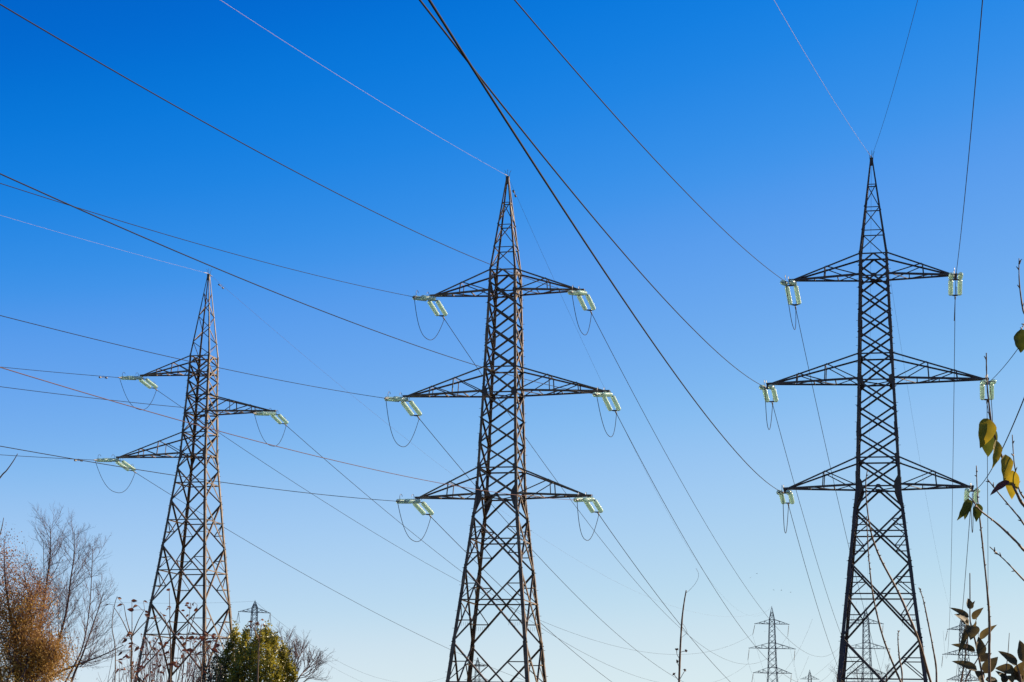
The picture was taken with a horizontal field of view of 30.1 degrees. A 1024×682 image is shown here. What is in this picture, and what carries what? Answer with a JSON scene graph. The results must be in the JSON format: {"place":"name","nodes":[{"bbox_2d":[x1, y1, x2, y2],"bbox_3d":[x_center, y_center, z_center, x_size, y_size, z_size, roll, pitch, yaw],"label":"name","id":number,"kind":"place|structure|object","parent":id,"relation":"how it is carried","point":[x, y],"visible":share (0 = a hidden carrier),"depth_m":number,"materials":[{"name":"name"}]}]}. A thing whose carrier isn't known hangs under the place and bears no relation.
{"place":"outdoors","nodes":[
{"label":"outdoors","id":0,"kind":"place"},
{"bbox_2d":[145,588,201,681],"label":"sapling","id":1,"kind":"object","parent":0,"point":[181,637],"visible":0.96,"depth_m":11.49,"materials":[{"name":"red plant"}]},
{"bbox_2d":[246,619,265,681],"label":"sapling","id":2,"kind":"object","parent":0,"point":[257,623],"visible":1,"depth_m":11.98,"materials":[{"name":"red plant"}]},
{"bbox_2d":[0,0,1023,681],"label":"sky","id":3,"kind":"structure","parent":0,"point":[723,95],"materials":[{"name":"blue"}]},
{"bbox_2d":[673,573,698,681],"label":"dry weed","id":4,"kind":"object","parent":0,"point":[679,665],"visible":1,"depth_m":6.00,"materials":[{"name":"brown plant"}]},
{"label":"ground","id":5,"kind":"structure","parent":0,"visible":0},
{"bbox_2d":[0,454,17,533],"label":"bare shrub","id":6,"kind":"object","parent":5,"relation":"on","point":[0,477],"visible":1,"depth_m":4.00,"materials":[{"name":"brown plant"}]},
{"bbox_2d":[0,528,90,681],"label":"autumn tree","id":7,"kind":"object","parent":5,"relation":"on","point":[34,659],"visible":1,"depth_m":35.88,"materials":[{"name":"brown plant"}]},
{"bbox_2d":[12,504,84,678],"bbox_3d":[-9.894,6.734,39.559,1.902,6.898,2.053,1,-12,0],"label":"bare tree","id":8,"kind":"object","parent":5,"relation":"on","point":[49,558],"visible":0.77,"depth_m":39.99,"materials":[{"name":"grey plant"}]},
{"bbox_2d":[34,511,128,681],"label":"bare tree","id":9,"kind":"object","parent":5,"relation":"on","point":[80,582],"visible":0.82,"depth_m":41.16,"materials":[{"name":"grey plant"}]},
{"bbox_2d":[51,581,128,681],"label":"bare tree","id":10,"kind":"object","parent":5,"relation":"on","point":[81,663],"visible":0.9,"depth_m":38.00,"materials":[{"name":"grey plant"}]},
{"bbox_2d":[105,596,155,681],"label":"sapling","id":11,"kind":"object","parent":5,"relation":"on","point":[129,633],"visible":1,"depth_m":10.50,"materials":[{"name":"red plant"}]},
{"bbox_2d":[96,628,205,681],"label":"thicket","id":12,"kind":"object","parent":5,"relation":"on","point":[189,664],"visible":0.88,"depth_m":13.73,"materials":[{"name":"red plant"}]},
{"bbox_2d":[166,631,219,681],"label":"sapling","id":13,"kind":"object","parent":5,"relation":"on","point":[190,650],"visible":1,"depth_m":10.99,"materials":[{"name":"red plant"}]},
{"bbox_2d":[116,268,275,681],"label":"pylon","id":14,"kind":"object","parent":5,"relation":"on","point":[192,456],"visible":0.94,"depth_m":108.02,"materials":[{"name":"metal"}]},
{"bbox_2d":[1,215,207,273],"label":"earth wire","id":15,"kind":"object","parent":14,"relation":"attached to","point":[101,244],"visible":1,"depth_m":100.49,"materials":[{"name":"grey metal"}]},
{"bbox_2d":[94,454,118,461],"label":"insulator set","id":16,"kind":"object","parent":14,"relation":"attached to","point":[114,459],"visible":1,"depth_m":108.29,"materials":[{"name":"glass"}]},
{"bbox_2d":[7,455,87,461],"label":"conductor","id":17,"kind":"object","parent":16,"relation":"attached to","point":[48,457],"visible":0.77,"depth_m":104.42,"materials":[{"name":"metal"}]},
{"bbox_2d":[115,458,135,472],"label":"insulator set","id":18,"kind":"object","parent":14,"relation":"attached to","point":[124,463],"visible":0.91,"depth_m":110.31,"materials":[{"name":"glass"}]},
{"bbox_2d":[138,474,823,679],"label":"conductor","id":19,"kind":"object","parent":18,"relation":"attached to","point":[322,584],"visible":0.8,"depth_m":135.36,"materials":[{"name":"metal"}]},
{"bbox_2d":[118,372,142,379],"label":"insulator set","id":20,"kind":"object","parent":14,"relation":"attached to","point":[122,377],"visible":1,"depth_m":109.01,"materials":[{"name":"green glass"}]},
{"bbox_2d":[3,367,117,378],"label":"conductor","id":21,"kind":"object","parent":20,"relation":"attached to","point":[105,377],"visible":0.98,"depth_m":103.90,"materials":[{"name":"metal"}]},
{"bbox_2d":[139,378,157,390],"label":"insulator set","id":22,"kind":"object","parent":14,"relation":"attached to","point":[150,382],"visible":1,"depth_m":111.07,"materials":[{"name":"glass"}]},
{"bbox_2d":[160,392,745,654],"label":"conductor","id":23,"kind":"object","parent":22,"relation":"attached to","point":[392,543],"visible":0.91,"depth_m":149.91,"materials":[{"name":"metal"}]},
{"bbox_2d":[253,408,275,415],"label":"insulator set","id":24,"kind":"object","parent":14,"relation":"attached to","point":[264,413],"visible":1,"depth_m":106.23,"materials":[{"name":"glass"}]},
{"bbox_2d":[0,386,245,412],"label":"conductor","id":25,"kind":"object","parent":24,"relation":"attached to","point":[121,401],"visible":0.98,"depth_m":93.83,"materials":[{"name":"metal"}]},
{"bbox_2d":[271,411,287,425],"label":"insulator set","id":26,"kind":"object","parent":14,"relation":"attached to","point":[281,417],"visible":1,"depth_m":108.20,"materials":[{"name":"glass"}]},
{"bbox_2d":[287,426,730,681],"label":"conductor","id":27,"kind":"object","parent":26,"relation":"attached to","point":[433,549],"visible":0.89,"depth_m":136.57,"materials":[{"name":"metal"}]},
{"bbox_2d":[210,275,761,616],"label":"earth wire","id":28,"kind":"object","parent":14,"relation":"attached to","point":[409,441],"visible":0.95,"depth_m":141.41,"materials":[{"name":"grey metal"}]},
{"bbox_2d":[186,624,234,681],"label":"bare tree","id":29,"kind":"object","parent":5,"relation":"on","point":[207,654],"visible":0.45,"depth_m":46.09,"materials":[{"name":"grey plant"}]},
{"bbox_2d":[196,642,225,681],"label":"evergreen bush","id":30,"kind":"object","parent":5,"relation":"on","point":[214,666],"visible":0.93,"depth_m":23.02,"materials":[{"name":"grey plant"}]},
{"bbox_2d":[238,601,268,679],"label":"distant pylon","id":31,"kind":"object","parent":5,"relation":"on","point":[256,611],"visible":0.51,"depth_m":436.13,"materials":[{"name":"metal"}]},
{"bbox_2d":[214,620,299,681],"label":"evergreen bush","id":32,"kind":"object","parent":5,"relation":"on","point":[281,669],"visible":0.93,"depth_m":23.81,"materials":[{"name":"green plant"}]},
{"bbox_2d":[273,622,335,681],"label":"bare tree","id":33,"kind":"object","parent":5,"relation":"on","point":[298,654],"visible":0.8,"depth_m":30.02,"materials":[{"name":"grey plant"}]},
{"bbox_2d":[465,658,487,680],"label":"distant pylon","id":34,"kind":"object","parent":5,"relation":"on","point":[479,671],"visible":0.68,"depth_m":831.63,"materials":[{"name":"metal"}]},
{"bbox_2d":[403,171,609,681],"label":"pylon","id":35,"kind":"object","parent":5,"relation":"on","point":[487,497],"visible":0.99,"depth_m":85.95,"materials":[{"name":"metal"}]},
{"bbox_2d":[221,0,507,175],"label":"earth wire","id":36,"kind":"object","parent":35,"relation":"attached to","point":[357,87],"visible":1,"depth_m":68.86,"materials":[{"name":"grey metal"}]},
{"bbox_2d":[384,392,408,401],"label":"insulator set","id":37,"kind":"object","parent":35,"relation":"attached to","point":[397,399],"visible":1,"depth_m":85.95,"materials":[{"name":"glass"}]},
{"bbox_2d":[0,315,381,397],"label":"conductor","id":38,"kind":"object","parent":37,"relation":"attached to","point":[176,358],"visible":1,"depth_m":64.17,"materials":[{"name":"metal"}]},
{"bbox_2d":[396,494,420,503],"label":"insulator set","id":39,"kind":"object","parent":35,"relation":"attached to","point":[408,501],"visible":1,"depth_m":84.80,"materials":[{"name":"glass"}]},
{"bbox_2d":[0,446,390,500],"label":"conductor","id":40,"kind":"object","parent":39,"relation":"attached to","point":[181,476],"visible":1,"depth_m":62.89,"materials":[{"name":"metal"}]},
{"bbox_2d":[397,502,430,541],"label":"jumper cable","id":41,"kind":"object","parent":39,"relation":"hanging from","point":[405,530],"visible":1,"depth_m":85.43,"materials":[{"name":"metal"}]},
{"bbox_2d":[401,398,421,419],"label":"insulator set","id":42,"kind":"object","parent":35,"relation":"attached to","point":[413,406],"visible":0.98,"depth_m":88.49,"materials":[{"name":"glass"}]},
{"bbox_2d":[386,402,418,446],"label":"jumper cable","id":43,"kind":"object","parent":42,"relation":"hanging from","point":[391,431],"visible":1,"depth_m":86.70,"materials":[{"name":"metal"}]},
{"bbox_2d":[420,420,811,681],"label":"conductor","id":44,"kind":"object","parent":42,"relation":"attached to","point":[540,558],"visible":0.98,"depth_m":116.37,"materials":[{"name":"metal"}]},
{"bbox_2d":[413,499,433,517],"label":"insulator set","id":45,"kind":"object","parent":35,"relation":"attached to","point":[429,510],"visible":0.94,"depth_m":87.34,"materials":[{"name":"glass"}]},
{"bbox_2d":[432,518,808,681],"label":"conductor","id":46,"kind":"object","parent":45,"relation":"attached to","point":[519,603],"visible":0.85,"depth_m":104.82,"materials":[{"name":"metal"}]},
{"bbox_2d":[412,290,435,300],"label":"insulator set","id":47,"kind":"object","parent":35,"relation":"attached to","point":[424,298],"visible":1,"depth_m":86.71,"materials":[{"name":"glass"}]},
{"bbox_2d":[0,183,412,296],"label":"conductor","id":48,"kind":"object","parent":47,"relation":"attached to","point":[193,242],"visible":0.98,"depth_m":62.68,"materials":[{"name":"metal"}]},
{"bbox_2d":[427,300,447,319],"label":"insulator set","id":49,"kind":"object","parent":35,"relation":"attached to","point":[439,305],"visible":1,"depth_m":89.25,"materials":[{"name":"glass"}]},
{"bbox_2d":[445,320,782,663],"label":"conductor","id":50,"kind":"object","parent":49,"relation":"attached to","point":[573,503],"visible":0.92,"depth_m":127.99,"materials":[{"name":"metal"}]},
{"bbox_2d":[568,285,586,295],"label":"insulator set","id":51,"kind":"object","parent":35,"relation":"attached to","point":[577,292],"visible":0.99,"depth_m":84.88,"materials":[{"name":"glass"}]},
{"bbox_2d":[0,4,570,291],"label":"conductor","id":52,"kind":"object","parent":51,"relation":"attached to","point":[236,139],"visible":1,"depth_m":41.84,"materials":[{"name":"metal"}]},
{"bbox_2d":[573,492,593,501],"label":"insulator set","id":53,"kind":"object","parent":35,"relation":"attached to","point":[583,499],"visible":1,"depth_m":82.92,"materials":[{"name":"glass"}]},
{"bbox_2d":[0,367,570,499],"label":"conductor","id":54,"kind":"object","parent":53,"relation":"attached to","point":[247,438],"visible":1,"depth_m":44.37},
{"bbox_2d":[577,502,598,540],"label":"jumper cable","id":55,"kind":"object","parent":53,"relation":"hanging from","point":[579,524],"visible":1,"depth_m":83.26,"materials":[{"name":"metal"}]},
{"bbox_2d":[577,290,595,313],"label":"insulator set","id":56,"kind":"object","parent":35,"relation":"attached to","point":[589,300],"visible":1,"depth_m":87.66,"materials":[{"name":"glass"}]},
{"bbox_2d":[592,314,833,656],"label":"conductor","id":57,"kind":"object","parent":56,"relation":"attached to","point":[677,474],"visible":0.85,"depth_m":116.75,"materials":[{"name":"metal"}]},
{"bbox_2d":[584,495,602,515],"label":"insulator set","id":58,"kind":"object","parent":35,"relation":"attached to","point":[596,504],"visible":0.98,"depth_m":85.56,"materials":[{"name":"glass"}]},
{"bbox_2d":[600,516,854,671],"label":"conductor","id":59,"kind":"object","parent":58,"relation":"attached to","point":[657,595],"visible":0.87,"depth_m":104.46,"materials":[{"name":"metal"}]},
{"bbox_2d":[592,387,612,396],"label":"insulator set","id":60,"kind":"object","parent":35,"relation":"attached to","point":[603,394],"visible":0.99,"depth_m":83.60,"materials":[{"name":"glass"}]},
{"bbox_2d":[0,173,592,393],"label":"conductor","id":61,"kind":"object","parent":60,"relation":"attached to","point":[246,280],"visible":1,"depth_m":41.30,"materials":[{"name":"metal"}]},
{"bbox_2d":[602,391,620,413],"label":"insulator set","id":62,"kind":"object","parent":35,"relation":"attached to","point":[615,402],"visible":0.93,"depth_m":86.35,"materials":[{"name":"glass"}]},
{"bbox_2d":[596,395,616,436],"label":"jumper cable","id":63,"kind":"object","parent":62,"relation":"hanging from","point":[602,421],"visible":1,"depth_m":83.82,"materials":[{"name":"metal"}]},
{"bbox_2d":[617,415,856,681],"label":"conductor","id":64,"kind":"object","parent":62,"relation":"attached to","point":[691,550],"visible":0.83,"depth_m":113.41,"materials":[{"name":"metal"}]},
{"bbox_2d":[511,184,769,615],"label":"earth wire","id":65,"kind":"object","parent":35,"relation":"attached to","point":[513,191],"visible":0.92,"depth_m":112.15,"materials":[{"name":"metal"}]},
{"bbox_2d":[751,608,793,681],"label":"distant pylon","id":66,"kind":"object","parent":5,"relation":"on","point":[768,648],"visible":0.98,"depth_m":405.32,"materials":[{"name":"metal"}]},
{"bbox_2d":[831,663,894,681],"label":"bare tree","id":67,"kind":"object","parent":5,"relation":"on","point":[862,674],"visible":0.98,"depth_m":69.97,"materials":[{"name":"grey plant"}]},
{"bbox_2d":[847,607,888,681],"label":"distant pylon","id":68,"kind":"object","parent":5,"relation":"on","point":[863,648],"visible":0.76,"depth_m":396.99,"materials":[{"name":"metal"}]},
{"bbox_2d":[766,151,988,681],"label":"pylon","id":69,"kind":"object","parent":5,"relation":"on","point":[859,488],"visible":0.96,"depth_m":83.27,"materials":[{"name":"metal"}]},
{"bbox_2d":[759,380,774,389],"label":"insulator set","id":70,"kind":"object","parent":69,"relation":"attached to","point":[771,387],"visible":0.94,"depth_m":82.93,"materials":[{"name":"glass"}]},
{"bbox_2d":[419,0,763,386],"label":"conductor","id":71,"kind":"object","parent":70,"relation":"attached to","point":[454,44],"visible":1,"depth_m":29.94,"materials":[{"name":"metal"}]},
{"bbox_2d":[762,388,777,404],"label":"insulator set","id":72,"kind":"object","parent":69,"relation":"attached to","point":[774,395],"visible":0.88,"depth_m":85.67,"materials":[{"name":"glass"}]},
{"bbox_2d":[765,393,772,429],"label":"jumper cable","id":73,"kind":"object","parent":72,"relation":"hanging from","point":[766,413],"visible":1,"depth_m":83.36,"materials":[{"name":"metal"}]},
{"bbox_2d":[773,407,885,681],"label":"conductor","id":74,"kind":"object","parent":72,"relation":"attached to","point":[806,526],"visible":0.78,"depth_m":111.11,"materials":[{"name":"metal"}]},
{"bbox_2d":[776,485,791,494],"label":"insulator set","id":75,"kind":"object","parent":69,"relation":"attached to","point":[788,492],"visible":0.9,"depth_m":81.73,"materials":[{"name":"glass"}]},
{"bbox_2d":[428,0,782,492],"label":"conductor","id":76,"kind":"object","parent":75,"relation":"attached to","point":[494,102],"visible":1,"depth_m":21.97,"materials":[{"name":"metal"}]},
{"bbox_2d":[779,493,794,505],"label":"insulator set","id":77,"kind":"object","parent":69,"relation":"attached to","point":[783,501],"visible":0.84,"depth_m":84.63,"materials":[{"name":"glass"}]},
{"bbox_2d":[783,505,788,531],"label":"jumper cable","id":78,"kind":"object","parent":77,"relation":"hanging from","point":[783,518],"visible":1,"depth_m":82.54,"materials":[{"name":"metal"}]},
{"bbox_2d":[789,508,870,681],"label":"conductor","id":79,"kind":"object","parent":77,"relation":"attached to","point":[811,586],"visible":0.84,"depth_m":105.36,"materials":[{"name":"metal"}]},
{"bbox_2d":[780,275,796,285],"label":"insulator set","id":80,"kind":"object","parent":69,"relation":"attached to","point":[791,282],"visible":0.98,"depth_m":83.78,"materials":[{"name":"glass"}]},
{"bbox_2d":[514,0,785,281],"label":"conductor","id":81,"kind":"object","parent":80,"relation":"attached to","point":[626,128],"visible":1,"depth_m":43.42,"materials":[{"name":"metal"}]},
{"bbox_2d":[785,284,800,309],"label":"insulator set","id":82,"kind":"object","parent":69,"relation":"attached to","point":[797,295],"visible":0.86,"depth_m":86.42,"materials":[{"name":"glass"}]},
{"bbox_2d":[796,311,882,677],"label":"conductor","id":83,"kind":"object","parent":82,"relation":"attached to","point":[830,467],"visible":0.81,"depth_m":104.16,"materials":[{"name":"metal"}]},
{"bbox_2d":[774,0,870,156],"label":"earth wire","id":84,"kind":"object","parent":69,"relation":"attached to","point":[816,72],"visible":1,"depth_m":62.34,"materials":[{"name":"grey metal"}]},
{"bbox_2d":[871,0,917,156],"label":"earth wire","id":85,"kind":"object","parent":69,"relation":"attached to","point":[898,71],"visible":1,"depth_m":55.76,"materials":[{"name":"metal"}]},
{"bbox_2d":[889,274,950,610],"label":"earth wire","id":86,"kind":"object","parent":69,"relation":"attached to","point":[913,423],"visible":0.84,"depth_m":132.87,"materials":[{"name":"metal"}]},
{"bbox_2d":[948,279,961,299],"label":"insulator set","id":87,"kind":"object","parent":69,"relation":"attached to","point":[958,288],"visible":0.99,"depth_m":85.02,"materials":[{"name":"glass"}]},
{"bbox_2d":[943,327,954,655],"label":"conductor","id":88,"kind":"object","parent":87,"relation":"attached to","point":[952,482],"visible":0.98,"depth_m":109.56,"materials":[{"name":"metal"}]},
{"bbox_2d":[948,267,962,279],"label":"insulator set","id":89,"kind":"object","parent":69,"relation":"attached to","point":[959,274],"visible":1,"depth_m":82.19,"materials":[{"name":"glass"}]},
{"bbox_2d":[956,0,982,272],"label":"conductor","id":90,"kind":"object","parent":89,"relation":"attached to","point":[971,121],"visible":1,"depth_m":50.69,"materials":[{"name":"metal"}]},
{"bbox_2d":[964,491,978,502],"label":"insulator set","id":91,"kind":"object","parent":69,"relation":"attached to","point":[966,497],"visible":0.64,"depth_m":82.70,"materials":[{"name":"glass"}]},
{"bbox_2d":[955,510,970,681],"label":"conductor","id":92,"kind":"object","parent":91,"relation":"attached to","point":[964,583],"visible":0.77,"depth_m":100.78,"materials":[{"name":"metal"}]},
{"bbox_2d":[965,483,979,492],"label":"insulator set","id":93,"kind":"object","parent":69,"relation":"attached to","point":[967,490],"visible":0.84,"depth_m":80.07,"materials":[{"name":"glass"}]},
{"bbox_2d":[974,398,1023,490],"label":"conductor","id":94,"kind":"object","parent":93,"relation":"attached to","point":[1007,437],"visible":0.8,"depth_m":43.27,"materials":[{"name":"metal"}]},
{"bbox_2d":[980,383,993,403],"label":"insulator set","id":95,"kind":"object","parent":69,"relation":"attached to","point":[982,392],"visible":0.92,"depth_m":83.64,"materials":[{"name":"glass"}]},
{"bbox_2d":[987,456,987,518],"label":"conductor","id":96,"kind":"object","parent":95,"relation":"attached to","point":[987,487],"visible":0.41,"depth_m":97.43,"materials":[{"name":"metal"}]},
{"bbox_2d":[980,374,995,384],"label":"insulator set","id":97,"kind":"object","parent":69,"relation":"attached to","point":[992,382],"visible":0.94,"depth_m":80.90,"materials":[{"name":"glass"}]},
{"bbox_2d":[865,516,901,681],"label":"bare stalk","id":98,"kind":"object","parent":5,"relation":"on","point":[884,641],"visible":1,"depth_m":5.00,"materials":[{"name":"brown plant"}]},
{"bbox_2d":[865,470,931,681],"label":"bare stalk","id":99,"kind":"object","parent":5,"relation":"on","point":[911,622],"visible":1,"depth_m":5.20,"materials":[{"name":"brown plant"}]},
{"bbox_2d":[897,630,902,681],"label":"bare stalk","id":100,"kind":"object","parent":5,"relation":"on","point":[899,658],"visible":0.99,"depth_m":5.38,"materials":[{"name":"brown plant"}]},
{"bbox_2d":[919,588,937,681],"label":"bare stalk","id":101,"kind":"object","parent":5,"relation":"on","point":[920,591],"visible":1,"depth_m":5.10,"materials":[{"name":"brown plant"}]},
{"bbox_2d":[942,620,978,681],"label":"distant pylon","id":102,"kind":"object","parent":5,"relation":"on","point":[962,652],"visible":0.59,"depth_m":395.23,"materials":[{"name":"metal"}]},
{"bbox_2d":[951,573,997,681],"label":"leafy bush","id":103,"kind":"object","parent":5,"relation":"on","point":[970,631],"visible":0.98,"depth_m":3.59,"materials":[{"name":"green plant"}]},
{"bbox_2d":[975,465,990,681],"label":"bare stalk","id":104,"kind":"object","parent":5,"relation":"on","point":[989,645],"visible":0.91,"depth_m":3.32,"materials":[{"name":"brown plant"}]},
{"bbox_2d":[957,258,1023,580],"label":"hanging shrub","id":105,"kind":"object","parent":5,"relation":"on","point":[988,439],"visible":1,"depth_m":3.19,"materials":[{"name":"green plant"}]},
{"bbox_2d":[987,633,1023,681],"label":"leafy bush","id":106,"kind":"object","parent":5,"relation":"on","point":[1016,672],"visible":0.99,"depth_m":3.50,"materials":[{"name":"green plant"}]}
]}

